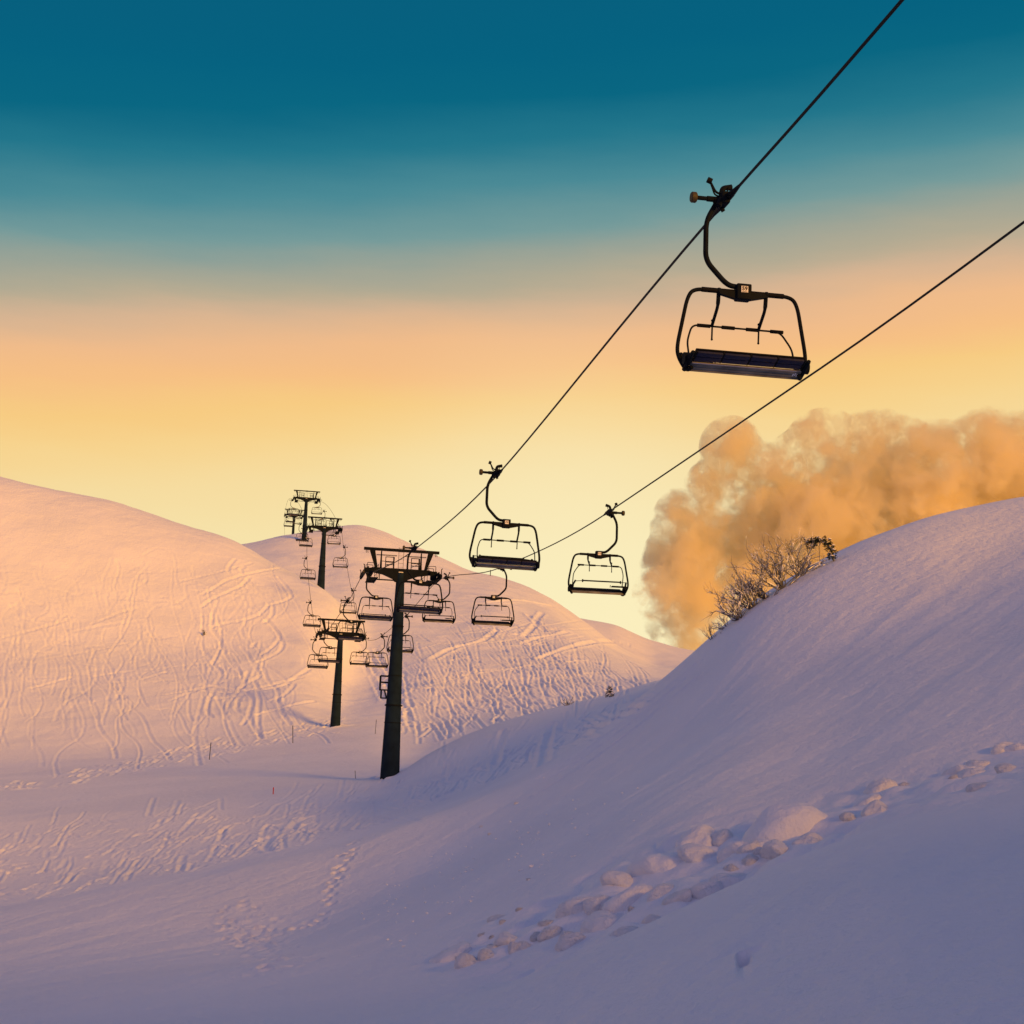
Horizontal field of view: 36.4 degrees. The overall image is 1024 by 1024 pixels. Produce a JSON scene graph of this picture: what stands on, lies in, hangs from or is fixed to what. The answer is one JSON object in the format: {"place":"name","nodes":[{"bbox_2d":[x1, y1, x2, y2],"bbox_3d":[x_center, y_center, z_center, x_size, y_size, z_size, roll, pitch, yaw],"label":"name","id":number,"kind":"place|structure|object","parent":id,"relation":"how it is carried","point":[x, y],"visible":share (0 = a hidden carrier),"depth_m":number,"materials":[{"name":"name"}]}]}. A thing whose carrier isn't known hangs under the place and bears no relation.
{"place":"outdoors","nodes":[
{"label":"outdoors","id":0,"kind":"place"},
{"bbox_2d":[0,477,675,765],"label":"ski hill","id":1,"kind":"structure","parent":0,"point":[110,611],"depth_m":221.84,"materials":[{"name":"white snow"}]},
{"bbox_2d":[306,516,342,589],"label":"lift tower","id":2,"kind":"structure","parent":1,"relation":"on","point":[324,529],"depth_m":253.41,"materials":[{"name":"metal"}]},
{"bbox_2d":[315,618,365,726],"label":"lift tower","id":3,"kind":"structure","parent":1,"relation":"on","point":[336,710],"depth_m":183.26,"materials":[{"name":"metal"}]},
{"bbox_2d":[242,525,663,666],"bbox_3d":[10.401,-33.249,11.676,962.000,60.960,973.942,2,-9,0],"label":"back hill","id":4,"kind":"structure","parent":0,"point":[288,552],"depth_m":323.75,"materials":[{"name":"white snow"}]},
{"bbox_2d":[284,509,303,533],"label":"lift tower","id":5,"kind":"structure","parent":4,"relation":"on","point":[293,527],"depth_m":450.09,"materials":[{"name":"metal"}]},
{"bbox_2d":[293,490,319,541],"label":"lift tower","id":6,"kind":"structure","parent":4,"relation":"on","point":[307,499],"depth_m":331.12,"materials":[{"name":"metal"}]},
{"bbox_2d":[0,497,1023,1023],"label":"snow ground","id":7,"kind":"structure","parent":0,"point":[244,885],"depth_m":41.52,"materials":[{"name":"white snow"}]},
{"bbox_2d":[359,547,442,778],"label":"lift tower","id":8,"kind":"structure","parent":7,"relation":"on","point":[390,762],"depth_m":113.62,"materials":[{"name":"metal"}]},
{"bbox_2d":[284,0,903,635],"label":"haul rope","id":9,"kind":"object","parent":8,"relation":"attached to","point":[856,52],"visible":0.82,"depth_m":29.94,"materials":[{"name":"metal"}]},
{"bbox_2d":[288,498,298,515],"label":"lift chair","id":10,"kind":"object","parent":9,"relation":"hanging from","point":[291,510],"visible":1,"depth_m":331.14,"materials":[{"name":"paint"}]},
{"bbox_2d":[296,522,308,541],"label":"lift chair","id":11,"kind":"object","parent":9,"relation":"hanging from","point":[304,540],"visible":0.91,"depth_m":294.66,"materials":[{"name":"paint"}]},
{"bbox_2d":[299,526,312,546],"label":"lift chair","id":12,"kind":"object","parent":9,"relation":"hanging from","point":[303,545],"visible":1,"depth_m":275.96,"materials":[{"name":"paint"}]},
{"bbox_2d":[300,556,315,579],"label":"lift chair","id":13,"kind":"object","parent":9,"relation":"hanging from","point":[310,578],"visible":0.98,"depth_m":235.59,"materials":[{"name":"paint"}]},
{"bbox_2d":[303,600,320,627],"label":"lift chair","id":14,"kind":"object","parent":9,"relation":"hanging from","point":[310,625],"visible":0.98,"depth_m":207.06,"materials":[{"name":"paint"}]},
{"bbox_2d":[307,636,327,668],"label":"lift chair","id":15,"kind":"object","parent":9,"relation":"hanging from","point":[314,665],"visible":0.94,"depth_m":177.76,"materials":[{"name":"paint"}]},
{"bbox_2d":[318,627,341,662],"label":"lift chair","id":16,"kind":"object","parent":9,"relation":"hanging from","point":[325,660],"visible":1,"depth_m":157.79,"materials":[{"name":"paint"}]},
{"bbox_2d":[327,526,340,544],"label":"lift chair","id":17,"kind":"object","parent":9,"relation":"hanging from","point":[336,538],"visible":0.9,"depth_m":275.85,"materials":[{"name":"paint"}]},
{"bbox_2d":[336,596,364,640],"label":"lift chair","id":18,"kind":"object","parent":9,"relation":"hanging from","point":[350,637],"visible":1,"depth_m":128.00,"materials":[{"name":"paint"}]},
{"bbox_2d":[357,566,392,621],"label":"lift chair","id":19,"kind":"object","parent":9,"relation":"hanging from","point":[374,616],"visible":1,"depth_m":104.40,"materials":[{"name":"paint"}]},
{"bbox_2d":[395,540,442,614],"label":"lift chair","id":20,"kind":"object","parent":9,"relation":"hanging from","point":[418,609],"visible":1,"depth_m":77.48,"materials":[{"name":"paint"}]},
{"bbox_2d":[469,461,539,570],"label":"lift chair","id":21,"kind":"object","parent":9,"relation":"hanging from","point":[512,562],"visible":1,"depth_m":52.23,"materials":[{"name":"paint"}]},
{"bbox_2d":[675,177,810,380],"bbox_3d":[4.137,-4.187,27.925,2.436,3.675,1.501,4,-10,-9],"label":"lift chair","id":22,"kind":"object","parent":9,"relation":"hanging from","point":[712,360],"visible":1,"depth_m":27.64,"materials":[{"name":"paint"}]},
{"bbox_2d":[315,221,1023,639],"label":"haul rope","id":23,"kind":"object","parent":8,"relation":"attached to","point":[789,389],"visible":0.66,"depth_m":39.11,"materials":[{"name":"metal"}]},
{"bbox_2d":[332,545,347,567],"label":"lift chair","id":24,"kind":"object","parent":23,"relation":"hanging from","point":[341,560],"visible":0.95,"depth_m":240.48,"materials":[{"name":"paint"}]},
{"bbox_2d":[339,588,356,613],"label":"lift chair","id":25,"kind":"object","parent":23,"relation":"hanging from","point":[353,611],"visible":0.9,"depth_m":213.89,"materials":[{"name":"paint"}]},
{"bbox_2d":[349,635,369,664],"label":"lift chair","id":26,"kind":"object","parent":23,"relation":"hanging from","point":[360,652],"visible":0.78,"depth_m":185.47,"materials":[{"name":"paint"}]},
{"bbox_2d":[365,633,388,667],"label":"lift chair","id":27,"kind":"object","parent":23,"relation":"hanging from","point":[378,666],"visible":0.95,"depth_m":160.88,"materials":[{"name":"paint"}]},
{"bbox_2d":[386,612,413,653],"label":"lift chair","id":28,"kind":"object","parent":23,"relation":"hanging from","point":[410,650],"visible":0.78,"depth_m":137.46,"materials":[{"name":"paint"}]},
{"bbox_2d":[422,572,455,623],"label":"lift chair","id":29,"kind":"object","parent":23,"relation":"hanging from","point":[452,621],"visible":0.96,"depth_m":110.96,"materials":[{"name":"paint"}]},
{"bbox_2d":[471,568,514,626],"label":"lift chair","id":30,"kind":"object","parent":23,"relation":"hanging from","point":[496,623],"visible":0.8,"depth_m":86.36,"materials":[{"name":"paint"}]},
{"bbox_2d":[568,503,628,595],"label":"lift chair","id":31,"kind":"object","parent":23,"relation":"hanging from","point":[610,512],"visible":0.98,"depth_m":60.72,"materials":[{"name":"paint"}]},
{"bbox_2d":[429,941,471,962],"bbox_3d":[-1.061,8.236,28.479,0.905,0.635,1.044,-18,3,-11],"label":"snow lump","id":32,"kind":"object","parent":7,"relation":"on","point":[450,953],"visible":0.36,"depth_m":28.17,"materials":[{"name":"white snow"}]},
{"bbox_2d":[454,953,476,968],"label":"snow lump","id":33,"kind":"object","parent":7,"relation":"on","point":[462,960],"visible":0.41,"depth_m":26.89,"materials":[{"name":"white snow"}]},
{"bbox_2d":[477,949,493,960],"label":"snow lump","id":34,"kind":"object","parent":7,"relation":"on","point":[483,954],"visible":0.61,"depth_m":26.93,"materials":[{"name":"white snow"}]},
{"bbox_2d":[486,944,496,948],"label":"snow lump","id":35,"kind":"object","parent":7,"relation":"on","point":[490,946],"visible":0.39,"depth_m":27.35,"materials":[{"name":"white snow"}]},
{"bbox_2d":[349,777,641,955],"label":"snow crumbs","id":36,"kind":"object","parent":7,"relation":"on","point":[531,865],"visible":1,"depth_m":42.35,"materials":[{"name":"white snow"}]},
{"bbox_2d":[487,914,504,921],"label":"snow lump","id":37,"kind":"object","parent":7,"relation":"on","point":[493,918],"visible":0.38,"depth_m":30.48,"materials":[{"name":"white snow"}]},
{"bbox_2d":[492,931,517,946],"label":"snow lump","id":38,"kind":"object","parent":7,"relation":"on","point":[504,938],"visible":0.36,"depth_m":27.29,"materials":[{"name":"white snow"}]},
{"bbox_2d":[508,941,521,954],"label":"snow lump","id":39,"kind":"object","parent":7,"relation":"on","point":[512,946],"visible":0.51,"depth_m":26.89,"materials":[{"name":"white snow"}]},
{"bbox_2d":[515,941,530,951],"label":"snow lump","id":40,"kind":"object","parent":7,"relation":"on","point":[524,945],"visible":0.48,"depth_m":26.84,"materials":[{"name":"white snow"}]},
{"bbox_2d":[530,931,539,941],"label":"snow lump","id":41,"kind":"object","parent":7,"relation":"on","point":[533,936],"visible":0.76,"depth_m":27.01,"materials":[{"name":"white snow"}]},
{"bbox_2d":[537,920,553,926],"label":"snow lump","id":42,"kind":"object","parent":7,"relation":"on","point":[543,923],"visible":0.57,"depth_m":27.35,"materials":[{"name":"white snow"}]},
{"bbox_2d":[537,926,562,941],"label":"snow lump","id":43,"kind":"object","parent":7,"relation":"on","point":[548,932],"visible":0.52,"depth_m":26.79,"materials":[{"name":"white snow"}]},
{"bbox_2d":[558,931,572,940],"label":"snow lump","id":44,"kind":"object","parent":7,"relation":"on","point":[563,933],"visible":0.27,"depth_m":26.20,"materials":[{"name":"white snow"}]},
{"bbox_2d":[560,697,574,705],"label":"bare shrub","id":45,"kind":"object","parent":7,"relation":"on","point":[568,702],"visible":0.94,"depth_m":120.61,"materials":[{"name":"brown plant"}]},
{"bbox_2d":[555,932,585,951],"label":"snow lump","id":46,"kind":"object","parent":7,"relation":"on","point":[565,942],"visible":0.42,"depth_m":25.60,"materials":[{"name":"white snow"}]},
{"bbox_2d":[555,896,593,917],"bbox_3d":[1.171,7.098,27.546,0.648,0.628,0.727,10,-12,-38],"label":"snow lump","id":47,"kind":"object","parent":7,"relation":"on","point":[570,906],"visible":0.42,"depth_m":27.36,"materials":[{"name":"white snow"}]},
{"bbox_2d":[583,894,611,914],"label":"snow lump","id":48,"kind":"object","parent":7,"relation":"on","point":[591,905],"visible":0.3,"depth_m":26.94,"materials":[{"name":"white snow"}]},
{"bbox_2d":[580,910,622,932],"bbox_3d":[1.606,7.019,26.184,0.894,0.610,0.931,-20,1,-2],"label":"snow lump","id":49,"kind":"object","parent":7,"relation":"on","point":[599,920],"visible":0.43,"depth_m":26.00,"materials":[{"name":"white snow"}]},
{"bbox_2d":[604,685,614,696],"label":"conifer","id":50,"kind":"object","parent":7,"relation":"on","point":[610,692],"visible":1,"depth_m":115.96,"materials":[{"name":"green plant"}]},
{"bbox_2d":[600,870,632,886],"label":"snow lump","id":51,"kind":"object","parent":7,"relation":"on","point":[618,878],"visible":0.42,"depth_m":27.91,"materials":[{"name":"white snow"}]},
{"bbox_2d":[609,925,637,936],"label":"snow lump","id":52,"kind":"object","parent":7,"relation":"on","point":[620,931],"visible":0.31,"depth_m":23.92,"materials":[{"name":"white snow"}]},
{"bbox_2d":[602,884,652,912],"bbox_3d":[2.083,6.884,26.933,1.092,0.737,1.236,-28,-14,10],"label":"snow lump","id":53,"kind":"object","parent":7,"relation":"on","point":[624,900],"visible":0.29,"depth_m":26.51,"materials":[{"name":"white snow"}]},
{"bbox_2d":[641,914,660,923],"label":"snow lump","id":54,"kind":"object","parent":7,"relation":"on","point":[649,918],"visible":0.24,"depth_m":24.44,"materials":[{"name":"white snow"}]},
{"bbox_2d":[626,852,681,876],"bbox_3d":[2.800,6.551,28.251,1.456,0.814,1.504,-19,-9,4],"label":"snow lump","id":55,"kind":"object","parent":7,"relation":"on","point":[656,863],"visible":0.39,"depth_m":27.95,"materials":[{"name":"white snow"}]},
{"bbox_2d":[647,883,673,901],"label":"snow lump","id":56,"kind":"object","parent":7,"relation":"on","point":[659,890],"visible":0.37,"depth_m":25.86,"materials":[{"name":"white snow"}]},
{"bbox_2d":[662,888,692,904],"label":"snow lump","id":57,"kind":"object","parent":7,"relation":"on","point":[684,895],"visible":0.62,"depth_m":25.08,"materials":[{"name":"white snow"}]},
{"bbox_2d":[675,824,714,847],"bbox_3d":[3.503,6.265,29.106,0.883,0.792,1.304,-22,-9,3],"label":"snow lump","id":58,"kind":"object","parent":7,"relation":"on","point":[701,834],"visible":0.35,"depth_m":28.75,"materials":[{"name":"white snow"}]},
{"bbox_2d":[677,843,716,862],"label":"snow lump","id":59,"kind":"object","parent":7,"relation":"on","point":[691,852],"visible":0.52,"depth_m":27.70,"materials":[{"name":"white snow"}]},
{"bbox_2d":[689,880,722,899],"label":"snow lump","id":60,"kind":"object","parent":7,"relation":"on","point":[701,890],"visible":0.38,"depth_m":25.08,"materials":[{"name":"white snow"}]},
{"bbox_2d":[700,623,720,639],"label":"bare shrub","id":61,"kind":"object","parent":7,"relation":"on","point":[709,631],"visible":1,"depth_m":70.21,"materials":[{"name":"brown plant"}]},
{"bbox_2d":[707,613,727,629],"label":"bare shrub","id":62,"kind":"object","parent":7,"relation":"on","point":[718,627],"visible":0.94,"depth_m":70.48,"materials":[{"name":"brown plant"}]},
{"bbox_2d":[712,829,732,846],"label":"snow lump","id":63,"kind":"object","parent":7,"relation":"on","point":[720,837],"visible":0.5,"depth_m":28.52,"materials":[{"name":"white snow"}]},
{"bbox_2d":[701,583,752,620],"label":"bare shrub","id":64,"kind":"object","parent":7,"relation":"on","point":[732,611],"visible":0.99,"depth_m":69.59,"materials":[{"name":"brown plant"}]},
{"bbox_2d":[708,873,746,887],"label":"snow lump","id":65,"kind":"object","parent":7,"relation":"on","point":[727,879],"visible":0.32,"depth_m":25.38,"materials":[{"name":"white snow"}]},
{"bbox_2d":[723,863,738,871],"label":"snow lump","id":66,"kind":"object","parent":7,"relation":"on","point":[731,867],"visible":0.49,"depth_m":26.12,"materials":[{"name":"white snow"}]},
{"bbox_2d":[717,839,769,862],"bbox_3d":[4.105,6.005,27.190,1.005,0.587,0.774,-17,-18,-7],"label":"snow lump","id":67,"kind":"object","parent":7,"relation":"on","point":[724,853],"visible":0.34,"depth_m":27.11,"materials":[{"name":"white snow"}]},
{"bbox_2d":[703,557,786,613],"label":"bare shrub","id":68,"kind":"object","parent":7,"relation":"on","point":[745,599],"visible":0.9,"depth_m":70.43,"materials":[{"name":"brown plant"}]},
{"bbox_2d":[735,840,759,853],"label":"snow lump","id":69,"kind":"object","parent":7,"relation":"on","point":[750,847],"visible":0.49,"depth_m":26.79,"materials":[{"name":"white snow"}]},
{"bbox_2d":[731,573,768,599],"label":"bare shrub","id":70,"kind":"object","parent":7,"relation":"on","point":[761,593],"visible":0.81,"depth_m":70.64,"materials":[{"name":"brown plant"}]},
{"bbox_2d":[741,854,758,865],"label":"snow lump","id":71,"kind":"object","parent":7,"relation":"on","point":[749,859],"visible":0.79,"depth_m":26.25,"materials":[{"name":"white snow"}]},
{"bbox_2d":[753,847,761,854],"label":"snow lump","id":72,"kind":"object","parent":7,"relation":"on","point":[756,850],"visible":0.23,"depth_m":26.49,"materials":[{"name":"white snow"}]},
{"bbox_2d":[760,839,788,859],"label":"snow lump","id":73,"kind":"object","parent":7,"relation":"on","point":[772,849],"visible":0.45,"depth_m":26.03,"materials":[{"name":"white snow"}]},
{"bbox_2d":[730,533,827,589],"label":"bare shrub","id":74,"kind":"object","parent":7,"relation":"on","point":[778,581],"visible":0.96,"depth_m":70.77,"materials":[{"name":"brown plant"}]},
{"bbox_2d":[742,802,827,840],"bbox_3d":[4.920,5.969,28.084,1.574,1.478,1.270,6,-10,-19],"label":"snow lump","id":75,"kind":"object","parent":7,"relation":"on","point":[783,822],"visible":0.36,"depth_m":27.68,"materials":[{"name":"white snow"}]},
{"bbox_2d":[764,535,826,578],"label":"bare shrub","id":76,"kind":"object","parent":7,"relation":"on","point":[798,559],"visible":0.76,"depth_m":72.04,"materials":[{"name":"brown plant"}]},
{"bbox_2d":[792,832,823,844],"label":"snow lump","id":77,"kind":"object","parent":7,"relation":"on","point":[811,838],"visible":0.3,"depth_m":26.18,"materials":[{"name":"white snow"}]},
{"bbox_2d":[802,536,837,560],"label":"shrub","id":78,"kind":"object","parent":7,"relation":"on","point":[826,544],"visible":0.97,"depth_m":72.43,"materials":[{"name":"black plant"}]},
{"bbox_2d":[839,812,855,820],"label":"snow lump","id":79,"kind":"object","parent":7,"relation":"on","point":[846,816],"visible":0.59,"depth_m":27.41,"materials":[{"name":"white snow"}]},
{"bbox_2d":[853,793,881,806],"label":"snow lump","id":80,"kind":"object","parent":7,"relation":"on","point":[870,798],"visible":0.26,"depth_m":28.46,"materials":[{"name":"white snow"}]},
{"bbox_2d":[861,800,886,816],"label":"snow lump","id":81,"kind":"object","parent":7,"relation":"on","point":[874,807],"visible":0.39,"depth_m":27.32,"materials":[{"name":"white snow"}]},
{"bbox_2d":[863,778,897,793],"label":"snow lump","id":82,"kind":"object","parent":7,"relation":"on","point":[878,785],"visible":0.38,"depth_m":29.46,"materials":[{"name":"white snow"}]},
{"bbox_2d":[899,782,909,785],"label":"snow lump","id":83,"kind":"object","parent":7,"relation":"on","point":[903,783],"visible":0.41,"depth_m":29.63,"materials":[{"name":"white snow"}]},
{"bbox_2d":[948,774,957,778],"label":"snow lump","id":84,"kind":"object","parent":7,"relation":"on","point":[953,776],"visible":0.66,"depth_m":27.71,"materials":[{"name":"white snow"}]},
{"bbox_2d":[941,764,985,774],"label":"snow lump","id":85,"kind":"object","parent":7,"relation":"on","point":[956,769],"visible":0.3,"depth_m":29.30,"materials":[{"name":"white snow"}]},
{"bbox_2d":[957,768,985,777],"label":"snow lump","id":86,"kind":"object","parent":7,"relation":"on","point":[966,772],"visible":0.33,"depth_m":28.79,"materials":[{"name":"white snow"}]},
{"bbox_2d":[965,782,989,791],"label":"snow lump","id":87,"kind":"object","parent":7,"relation":"on","point":[972,787],"visible":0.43,"depth_m":22.91,"materials":[{"name":"white snow"}]},
{"bbox_2d":[965,760,989,765],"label":"snow lump","id":88,"kind":"object","parent":7,"relation":"on","point":[978,762],"visible":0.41,"depth_m":29.73,"materials":[{"name":"white snow"}]},
{"bbox_2d":[990,741,1012,753],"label":"snow lump","id":89,"kind":"object","parent":7,"relation":"on","point":[998,748],"visible":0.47,"depth_m":30.50,"materials":[{"name":"white snow"}]},
{"bbox_2d":[994,763,1016,773],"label":"snow lump","id":90,"kind":"object","parent":7,"relation":"on","point":[1002,768],"visible":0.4,"depth_m":26.05,"materials":[{"name":"white snow"}]},
{"bbox_2d":[1004,743,1023,751],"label":"snow lump","id":91,"kind":"object","parent":7,"relation":"on","point":[1015,746],"visible":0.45,"depth_m":30.32,"materials":[{"name":"white snow"}]},
{"bbox_2d":[0,0,1023,650],"label":"sky","id":92,"kind":"structure","parent":0,"point":[254,253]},
{"bbox_2d":[580,618,693,666],"bbox_3d":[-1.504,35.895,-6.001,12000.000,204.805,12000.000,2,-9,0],"label":"hill","id":93,"kind":"structure","parent":0,"point":[654,652],"depth_m":557.95,"materials":[{"name":"white snow"}]}
]}

